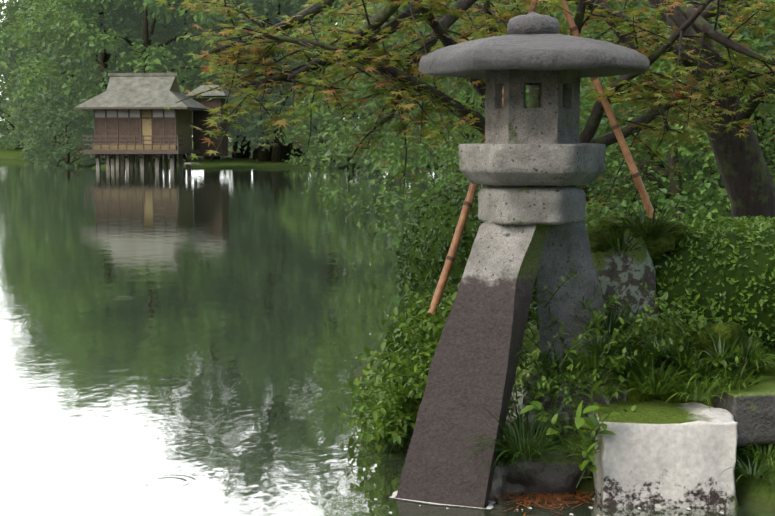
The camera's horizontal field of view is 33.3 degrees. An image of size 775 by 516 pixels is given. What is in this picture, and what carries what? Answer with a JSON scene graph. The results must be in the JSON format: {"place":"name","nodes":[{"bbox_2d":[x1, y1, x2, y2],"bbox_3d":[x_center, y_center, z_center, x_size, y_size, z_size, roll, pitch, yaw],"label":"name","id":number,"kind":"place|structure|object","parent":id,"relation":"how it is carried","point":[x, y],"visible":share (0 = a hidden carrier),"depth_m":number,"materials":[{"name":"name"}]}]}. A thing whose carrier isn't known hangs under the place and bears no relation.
{"place":"outdoors","nodes":[
{"label":"outdoors","id":0,"kind":"place"},
{"bbox_2d":[0,0,343,137],"label":"sky","id":1,"kind":"structure","parent":0,"point":[0,0],"materials":[{"name":"white"}]},
{"bbox_2d":[0,159,774,515],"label":"pond water","id":2,"kind":"structure","parent":0,"point":[186,343],"depth_m":11.94,"materials":[{"name":"green liquid"}]},
{"bbox_2d":[396,11,649,508],"bbox_3d":[0.753,0.138,6.953,1.127,2.889,1.302,3,6,32],"label":"stone lantern","id":3,"kind":"object","parent":2,"relation":"in","point":[531,168],"visible":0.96,"depth_m":6.71,"materials":[{"name":"stone"}]},
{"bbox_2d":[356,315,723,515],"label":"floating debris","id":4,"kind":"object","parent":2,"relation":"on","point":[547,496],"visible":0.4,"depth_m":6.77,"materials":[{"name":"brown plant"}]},
{"bbox_2d":[592,400,738,508],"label":"white stone block","id":5,"kind":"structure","parent":2,"relation":"on","point":[657,454],"depth_m":6.62,"materials":[{"name":"white stone"}]},
{"bbox_2d":[0,138,774,513],"bbox_3d":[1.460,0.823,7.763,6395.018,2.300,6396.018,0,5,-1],"label":"ground","id":6,"kind":"structure","parent":0,"point":[754,492],"depth_m":8.56,"materials":[{"name":"green plant"}]},
{"bbox_2d":[0,99,12,135],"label":"tree","id":7,"kind":"object","parent":6,"relation":"on","point":[5,120],"visible":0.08,"depth_m":132.78,"materials":[{"name":"green plant"}]},
{"bbox_2d":[0,14,18,121],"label":"tree","id":8,"kind":"object","parent":6,"relation":"on","point":[3,15],"depth_m":129.64,"materials":[{"name":"green plant"}]},
{"bbox_2d":[0,3,20,101],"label":"tree","id":9,"kind":"object","parent":6,"relation":"on","point":[9,35],"visible":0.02,"depth_m":121.39,"materials":[{"name":"green plant"}]},
{"bbox_2d":[0,1,24,86],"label":"tree","id":10,"kind":"object","parent":6,"relation":"on","point":[7,58],"depth_m":123.50,"materials":[{"name":"green plant"}]},
{"bbox_2d":[0,26,25,123],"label":"tree","id":11,"kind":"object","parent":6,"relation":"on","point":[13,65],"depth_m":124.59,"materials":[{"name":"green plant"}]},
{"bbox_2d":[0,81,29,149],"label":"shore bush","id":12,"kind":"object","parent":6,"relation":"on","point":[4,95],"visible":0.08,"depth_m":120.38,"materials":[{"name":"green plant"}]},
{"bbox_2d":[0,47,46,131],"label":"tree","id":13,"kind":"object","parent":6,"relation":"on","point":[3,70],"visible":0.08,"depth_m":121.82,"materials":[{"name":"green plant"}]},
{"bbox_2d":[0,106,48,148],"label":"shore bush","id":14,"kind":"object","parent":6,"relation":"on","point":[10,144],"visible":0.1,"depth_m":118.46,"materials":[{"name":"green plant"}]},
{"bbox_2d":[13,0,36,47],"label":"tree","id":15,"kind":"object","parent":6,"relation":"on","point":[24,14],"depth_m":115.06,"materials":[{"name":"green plant"}]},
{"bbox_2d":[7,120,72,151],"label":"shrub","id":16,"kind":"object","parent":6,"relation":"on","point":[16,134],"visible":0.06,"depth_m":114.38,"materials":[{"name":"green plant"}]},
{"bbox_2d":[0,0,80,113],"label":"tree","id":17,"kind":"object","parent":6,"relation":"on","point":[5,38],"visible":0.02,"depth_m":115.47,"materials":[{"name":"green plant"}]},
{"bbox_2d":[5,89,82,156],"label":"shore bush","id":18,"kind":"object","parent":6,"relation":"on","point":[29,124],"visible":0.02,"depth_m":110.56,"materials":[{"name":"green plant"}]},
{"bbox_2d":[2,17,88,143],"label":"tree","id":19,"kind":"object","parent":6,"relation":"on","point":[16,105],"visible":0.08,"depth_m":109.35,"materials":[{"name":"green plant"}]},
{"bbox_2d":[10,109,91,161],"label":"shrub","id":20,"kind":"object","parent":6,"relation":"on","point":[49,132],"visible":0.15,"depth_m":103.72,"materials":[{"name":"green plant"}]},
{"bbox_2d":[0,15,104,122],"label":"tree","id":21,"kind":"object","parent":6,"relation":"on","point":[3,104],"depth_m":114.17,"materials":[{"name":"green plant"}]},
{"bbox_2d":[4,1,125,59],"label":"tree","id":22,"kind":"object","parent":6,"relation":"on","point":[11,55],"depth_m":112.63,"materials":[{"name":"green plant"}]},
{"bbox_2d":[25,103,105,166],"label":"shrub","id":23,"kind":"object","parent":6,"relation":"on","point":[82,128],"visible":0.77,"depth_m":84.90,"materials":[{"name":"green plant"}]},
{"bbox_2d":[62,146,84,157],"bbox_3d":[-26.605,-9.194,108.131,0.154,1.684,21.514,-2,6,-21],"label":"bush","id":24,"kind":"object","parent":6,"relation":"on","point":[78,152],"visible":0.04,"depth_m":102.94,"materials":[{"name":"green plant"}]},
{"bbox_2d":[3,0,151,55],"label":"tree","id":25,"kind":"object","parent":6,"relation":"on","point":[26,5],"depth_m":113.83,"materials":[{"name":"green plant"}]},
{"bbox_2d":[3,0,170,159],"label":"tree","id":26,"kind":"object","parent":6,"relation":"on","point":[37,30],"visible":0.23,"depth_m":93.18,"materials":[{"name":"green plant"}]},
{"bbox_2d":[10,0,181,157],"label":"tree","id":27,"kind":"object","parent":6,"relation":"on","point":[32,54],"visible":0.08,"depth_m":96.70,"materials":[{"name":"green plant"}]},
{"bbox_2d":[17,0,191,161],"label":"tree","id":28,"kind":"object","parent":6,"relation":"on","point":[118,16],"visible":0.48,"depth_m":87.12,"materials":[{"name":"green plant"}]},
{"bbox_2d":[11,1,220,158],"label":"tree","id":29,"kind":"object","parent":6,"relation":"on","point":[51,47],"visible":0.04,"depth_m":97.86,"materials":[{"name":"green plant"}]},
{"bbox_2d":[53,0,236,161],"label":"tree","id":30,"kind":"object","parent":6,"relation":"on","point":[152,61],"visible":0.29,"depth_m":84.25,"materials":[{"name":"green plant"}]},
{"bbox_2d":[74,73,233,170],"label":"tea house","id":31,"kind":"structure","parent":6,"relation":"on","point":[132,116],"depth_m":74.86,"materials":[{"name":"brown wood"}]},
{"bbox_2d":[82,1,244,158],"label":"tree","id":32,"kind":"object","parent":6,"relation":"on","point":[161,40],"visible":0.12,"depth_m":91.20,"materials":[{"name":"green plant"}]},
{"bbox_2d":[97,0,275,159],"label":"tree","id":33,"kind":"object","parent":6,"relation":"on","point":[139,19],"depth_m":91.47,"materials":[{"name":"green plant"}]},
{"bbox_2d":[131,7,296,157],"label":"tree","id":34,"kind":"object","parent":6,"relation":"on","point":[231,154],"depth_m":101.38,"materials":[{"name":"green plant"}]},
{"bbox_2d":[170,12,273,157],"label":"tree","id":35,"kind":"object","parent":6,"relation":"on","point":[247,154],"visible":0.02,"depth_m":99.69,"materials":[{"name":"green plant"}]},
{"bbox_2d":[139,0,343,158],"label":"tree","id":36,"kind":"object","parent":6,"relation":"on","point":[172,23],"visible":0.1,"depth_m":90.60,"materials":[{"name":"green plant"}]},
{"bbox_2d":[182,0,326,160],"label":"tree","id":37,"kind":"object","parent":6,"relation":"on","point":[266,154],"visible":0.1,"depth_m":86.29,"materials":[{"name":"green plant"}]},
{"bbox_2d":[199,0,346,161],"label":"tree","id":38,"kind":"object","parent":6,"relation":"on","point":[278,152],"visible":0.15,"depth_m":84.16,"materials":[{"name":"green plant"}]},
{"bbox_2d":[181,4,375,157],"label":"tree","id":39,"kind":"object","parent":6,"relation":"on","point":[298,151],"depth_m":100.65,"materials":[{"name":"green plant"}]},
{"bbox_2d":[228,1,357,159],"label":"tree","id":40,"kind":"object","parent":6,"relation":"on","point":[287,151],"visible":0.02,"depth_m":91.50,"materials":[{"name":"green plant"}]},
{"bbox_2d":[229,0,388,161],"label":"tree","id":41,"kind":"object","parent":6,"relation":"on","point":[242,121],"visible":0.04,"depth_m":84.26,"materials":[{"name":"green plant"}]},
{"bbox_2d":[276,106,361,168],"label":"shrub","id":42,"kind":"object","parent":6,"relation":"on","point":[319,152],"visible":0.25,"depth_m":81.09,"materials":[{"name":"green plant"}]},
{"bbox_2d":[281,73,416,168],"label":"shrub","id":43,"kind":"object","parent":6,"relation":"on","point":[314,161],"visible":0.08,"depth_m":80.38,"materials":[{"name":"green plant"}]},
{"bbox_2d":[308,0,431,145],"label":"tree","id":44,"kind":"object","parent":6,"relation":"on","point":[320,137],"visible":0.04,"depth_m":83.25,"materials":[{"name":"green plant"}]},
{"bbox_2d":[326,24,424,139],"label":"tree","id":45,"kind":"object","parent":6,"relation":"on","point":[371,100],"depth_m":82.56,"materials":[{"name":"green plant"}]},
{"bbox_2d":[344,94,446,168],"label":"shrub","id":46,"kind":"object","parent":6,"relation":"on","point":[385,116],"visible":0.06,"depth_m":78.78,"materials":[{"name":"green plant"}]},
{"bbox_2d":[336,272,459,451],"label":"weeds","id":47,"kind":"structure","parent":6,"relation":"on","point":[391,407],"depth_m":7.84,"materials":[{"name":"green plant"}]},
{"bbox_2d":[379,286,457,384],"bbox_3d":[0.479,0.841,9.058,1.100,1.282,1.068,0,5,-1],"label":"shrub","id":48,"kind":"object","parent":6,"relation":"on","point":[421,290],"visible":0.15,"depth_m":8.90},
{"bbox_2d":[401,102,450,169],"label":"shrub","id":49,"kind":"object","parent":6,"relation":"on","point":[415,133],"visible":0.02,"depth_m":78.40,"materials":[{"name":"green plant"}]},
{"bbox_2d":[429,82,449,164],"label":"shrub","id":50,"kind":"object","parent":6,"relation":"on","point":[447,154],"visible":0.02,"depth_m":78.70,"materials":[{"name":"green plant"}]},
{"bbox_2d":[287,0,630,211],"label":"tree foliage","id":51,"kind":"object","parent":6,"relation":"on","point":[353,130],"visible":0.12,"depth_m":30.20,"materials":[{"name":"green plant"}]},
{"bbox_2d":[154,0,774,329],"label":"maple tree","id":52,"kind":"object","parent":6,"relation":"on","point":[350,48],"visible":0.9,"depth_m":8.07,"materials":[{"name":"green plant"}]},
{"bbox_2d":[324,0,607,177],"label":"tree foliage","id":53,"kind":"object","parent":6,"relation":"on","point":[330,143],"visible":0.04,"depth_m":44.66,"materials":[{"name":"green plant"}]},
{"bbox_2d":[395,185,536,327],"bbox_3d":[0.715,0.065,10.589,1.298,1.323,1.308,0,5,-1],"label":"round shrub","id":54,"kind":"object","parent":6,"relation":"on","point":[424,246],"visible":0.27,"depth_m":10.17,"materials":[{"name":"green plant"}]},
{"bbox_2d":[428,0,537,314],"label":"bamboo pole","id":55,"kind":"object","parent":6,"relation":"on","point":[450,257],"visible":0.58,"depth_m":7.86,"materials":[{"name":"brown wood"}]},
{"bbox_2d":[300,20,694,250],"bbox_3d":[1.760,-1.108,19.906,5.237,5.201,5.444,5,7,44],"label":"shrub","id":56,"kind":"object","parent":6,"relation":"on","point":[441,152],"visible":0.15,"depth_m":18.98,"materials":[{"name":"green plant"}]},
{"bbox_2d":[492,423,591,493],"bbox_3d":[0.812,1.143,7.135,0.615,0.458,0.627,0,5,-1],"label":"rock","id":57,"kind":"object","parent":6,"relation":"on","point":[545,477],"visible":0.46,"depth_m":6.88,"materials":[{"name":"grey stone"}]},
{"bbox_2d":[463,424,549,474],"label":"grass clump","id":58,"kind":"object","parent":57,"relation":"on","point":[500,461],"visible":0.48,"depth_m":6.69,"materials":[{"name":"green plant"}]},
{"bbox_2d":[443,388,606,473],"bbox_3d":[0.719,0.857,6.713,0.876,0.430,0.840,0,5,-1],"label":"grass clump","id":59,"kind":"object","parent":57,"relation":"on","point":[537,444],"visible":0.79,"depth_m":6.65,"materials":[{"name":"green plant"}]},
{"bbox_2d":[519,380,625,487],"bbox_3d":[0.926,0.914,6.635,0.521,0.539,0.385,0,5,-1],"label":"broadleaf plant","id":60,"kind":"object","parent":57,"relation":"on","point":[592,424],"visible":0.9,"depth_m":6.59,"materials":[{"name":"green plant"}]},
{"bbox_2d":[502,272,739,466],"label":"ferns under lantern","id":61,"kind":"object","parent":57,"relation":"on","point":[546,382],"visible":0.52,"depth_m":6.95,"materials":[{"name":"green plant"}]},
{"bbox_2d":[322,0,774,264],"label":"tree foliage","id":62,"kind":"object","parent":6,"relation":"on","point":[425,30],"visible":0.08,"depth_m":19.73,"materials":[{"name":"green plant"}]},
{"bbox_2d":[419,18,695,226],"bbox_3d":[3.236,-1.865,25.049,5.336,5.290,5.288,1,5,15],"label":"shrub","id":63,"kind":"object","parent":6,"relation":"on","point":[470,126],"depth_m":24.81,"materials":[{"name":"green plant"}]},
{"bbox_2d":[394,0,740,187],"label":"tree foliage","id":64,"kind":"object","parent":6,"relation":"on","point":[485,37],"visible":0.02,"depth_m":36.00,"materials":[{"name":"green plant"}]},
{"bbox_2d":[505,349,630,446],"bbox_3d":[1.062,0.888,7.364,0.806,0.730,0.749,0,5,-1],"label":"rock","id":65,"kind":"object","parent":6,"relation":"on","point":[604,399],"visible":0.08,"depth_m":7.05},
{"bbox_2d":[524,344,599,379],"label":"grass clump","id":66,"kind":"object","parent":65,"relation":"on","point":[563,369],"visible":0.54,"depth_m":6.99,"materials":[{"name":"green plant"}]},
{"bbox_2d":[549,344,636,373],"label":"grass clump","id":67,"kind":"object","parent":65,"relation":"on","point":[594,359],"visible":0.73,"depth_m":6.97,"materials":[{"name":"green plant"}]},
{"bbox_2d":[579,329,627,354],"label":"grass clump","id":68,"kind":"object","parent":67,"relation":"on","point":[599,348],"visible":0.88,"depth_m":6.96,"materials":[{"name":"green plant"}]},
{"bbox_2d":[604,342,678,376],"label":"grass clump","id":69,"kind":"object","parent":65,"relation":"on","point":[639,362],"visible":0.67,"depth_m":6.98,"materials":[{"name":"green plant"}]},
{"bbox_2d":[560,0,656,218],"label":"bamboo pole","id":70,"kind":"object","parent":6,"relation":"on","point":[633,169],"visible":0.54,"depth_m":8.02,"materials":[{"name":"brown wood"}]},
{"bbox_2d":[452,0,774,221],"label":"maple tree","id":71,"kind":"object","parent":6,"relation":"on","point":[748,181],"visible":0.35,"depth_m":10.05,"materials":[{"name":"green plant"}]},
{"bbox_2d":[592,221,658,356],"bbox_3d":[1.365,0.319,7.663,0.460,1.086,0.570,0,5,-1],"label":"tall rock","id":72,"kind":"object","parent":6,"relation":"on","point":[623,273],"visible":0.31,"depth_m":7.39,"materials":[{"name":"grey stone"}]},
{"bbox_2d":[586,215,692,261],"bbox_3d":[1.454,-0.110,7.712,0.686,0.285,0.669,0,5,-1],"label":"mossy mound","id":73,"kind":"object","parent":72,"relation":"on","point":[673,239],"visible":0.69,"depth_m":7.47,"materials":[{"name":"plant"}]},
{"bbox_2d":[585,213,670,258],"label":"grass clump","id":74,"kind":"object","parent":73,"relation":"on","point":[621,241],"visible":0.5,"depth_m":7.37,"materials":[{"name":"green plant"}]},
{"bbox_2d":[598,194,699,240],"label":"grass clump","id":75,"kind":"object","parent":72,"relation":"on","point":[657,233],"visible":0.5,"depth_m":7.43,"materials":[{"name":"green plant"}]},
{"bbox_2d":[580,35,699,197],"bbox_3d":[7.259,-3.160,33.885,6.881,6.614,6.570,1,5,13],"label":"shrub","id":76,"kind":"object","parent":6,"relation":"on","point":[621,154],"depth_m":32.57,"materials":[{"name":"green plant"}]},
{"bbox_2d":[508,0,773,212],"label":"tree foliage","id":77,"kind":"object","parent":6,"relation":"on","point":[614,7],"depth_m":28.60,"materials":[{"name":"green plant"}]},
{"bbox_2d":[586,88,700,212],"bbox_3d":[5.176,-2.459,30.928,5.377,5.162,4.833,2,6,16],"label":"shrub","id":78,"kind":"object","parent":6,"relation":"on","point":[617,184],"depth_m":30.04,"materials":[{"name":"green plant"}]},
{"bbox_2d":[526,0,774,206],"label":"tree foliage","id":79,"kind":"object","parent":6,"relation":"on","point":[584,32],"visible":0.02,"depth_m":22.95,"materials":[{"name":"green plant"}]},
{"bbox_2d":[562,11,774,226],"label":"shrub","id":80,"kind":"object","parent":6,"relation":"on","point":[611,154],"visible":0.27,"depth_m":15.03,"materials":[{"name":"green plant"}]},
{"bbox_2d":[571,0,774,180],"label":"tree foliage","id":81,"kind":"object","parent":6,"relation":"on","point":[745,32],"visible":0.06,"depth_m":15.63,"materials":[{"name":"green plant"}]},
{"bbox_2d":[586,38,774,224],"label":"shrub","id":82,"kind":"object","parent":6,"relation":"on","point":[654,147],"visible":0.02,"depth_m":18.67,"materials":[{"name":"green plant"}]},
{"bbox_2d":[606,1,774,224],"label":"shrub","id":83,"kind":"object","parent":6,"relation":"on","point":[706,157],"visible":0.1,"depth_m":14.11,"materials":[{"name":"green plant"}]},
{"bbox_2d":[616,317,774,406],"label":"bank","id":84,"kind":"structure","parent":6,"relation":"on","point":[730,333],"depth_m":7.07,"materials":[{"name":"plant"}]},
{"bbox_2d":[571,291,653,339],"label":"grass clump","id":85,"kind":"object","parent":84,"relation":"on","point":[610,325],"visible":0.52,"depth_m":7.14,"materials":[{"name":"green plant"}]},
{"bbox_2d":[565,280,621,311],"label":"grass clump","id":86,"kind":"object","parent":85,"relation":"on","point":[594,298],"visible":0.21,"depth_m":7.16,"materials":[{"name":"green plant"}]},
{"bbox_2d":[604,354,693,394],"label":"grass clump","id":87,"kind":"object","parent":84,"relation":"on","point":[648,389],"visible":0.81,"depth_m":6.88,"materials":[{"name":"green plant"}]},
{"bbox_2d":[614,360,684,389],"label":"grass clump","id":88,"kind":"object","parent":84,"relation":"on","point":[644,380],"visible":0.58,"depth_m":6.90,"materials":[{"name":"green plant"}]},
{"bbox_2d":[634,332,684,355],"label":"grass clump","id":89,"kind":"object","parent":84,"relation":"on","point":[665,349],"visible":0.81,"depth_m":6.93,"materials":[{"name":"green plant"}]},
{"bbox_2d":[635,328,704,360],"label":"grass clump","id":90,"kind":"object","parent":84,"relation":"on","point":[683,352],"visible":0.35,"depth_m":7.04,"materials":[{"name":"green plant"}]},
{"bbox_2d":[662,340,704,365],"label":"grass clump","id":91,"kind":"object","parent":84,"relation":"on","point":[689,357],"visible":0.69,"depth_m":6.97,"materials":[{"name":"green plant"}]},
{"bbox_2d":[665,346,737,392],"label":"grass clump","id":92,"kind":"object","parent":84,"relation":"on","point":[700,377],"visible":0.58,"depth_m":6.97,"materials":[{"name":"green plant"}]},
{"bbox_2d":[656,364,749,412],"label":"grass clump","id":93,"kind":"object","parent":84,"relation":"on","point":[696,391],"visible":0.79,"depth_m":6.84,"materials":[{"name":"green plant"}]},
{"bbox_2d":[697,334,742,358],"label":"grass clump","id":94,"kind":"object","parent":84,"relation":"on","point":[721,350],"visible":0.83,"depth_m":6.97,"materials":[{"name":"green plant"}]},
{"bbox_2d":[684,356,761,387],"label":"grass clump","id":95,"kind":"object","parent":84,"relation":"on","point":[711,379],"visible":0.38,"depth_m":6.93,"materials":[{"name":"green plant"}]},
{"bbox_2d":[705,330,770,362],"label":"grass clump","id":96,"kind":"object","parent":84,"relation":"on","point":[746,346],"visible":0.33,"depth_m":7.07,"materials":[{"name":"green plant"}]},
{"bbox_2d":[727,331,768,361],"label":"grass clump","id":97,"kind":"object","parent":84,"relation":"on","point":[750,348],"visible":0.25,"depth_m":7.12,"materials":[{"name":"green plant"}]},
{"bbox_2d":[737,341,774,367],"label":"grass clump","id":98,"kind":"object","parent":84,"relation":"on","point":[757,360],"visible":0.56,"depth_m":7.03,"materials":[{"name":"green plant"}]},
{"bbox_2d":[616,7,774,219],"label":"shrub","id":99,"kind":"object","parent":6,"relation":"on","point":[771,162],"visible":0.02,"depth_m":22.73,"materials":[{"name":"green plant"}]},
{"bbox_2d":[653,215,774,350],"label":"clipped hedge","id":100,"kind":"object","parent":6,"relation":"on","point":[728,266],"visible":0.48,"depth_m":7.35,"materials":[{"name":"green plant"}]},
{"bbox_2d":[713,376,774,446],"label":"stone slab","id":101,"kind":"structure","parent":6,"relation":"on","point":[754,419],"depth_m":6.78,"materials":[{"name":"grey stone"}]},
{"bbox_2d":[691,360,770,399],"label":"grass clump","id":102,"kind":"object","parent":101,"relation":"on","point":[732,386],"visible":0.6,"depth_m":6.86,"materials":[{"name":"green plant"}]},
{"bbox_2d":[721,451,774,487],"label":"grass clump","id":103,"kind":"object","parent":6,"relation":"on","point":[761,472],"visible":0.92,"depth_m":6.65,"materials":[{"name":"green plant"}]},
{"bbox_2d":[724,3,774,110],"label":"tree foliage","id":104,"kind":"object","parent":6,"relation":"on","point":[766,24],"visible":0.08,"depth_m":19.34,"materials":[{"name":"green plant"}]},
{"bbox_2d":[736,439,774,465],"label":"grass clump","id":105,"kind":"object","parent":6,"relation":"on","point":[758,450],"visible":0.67,"depth_m":6.79,"materials":[{"name":"green plant"}]}
]}

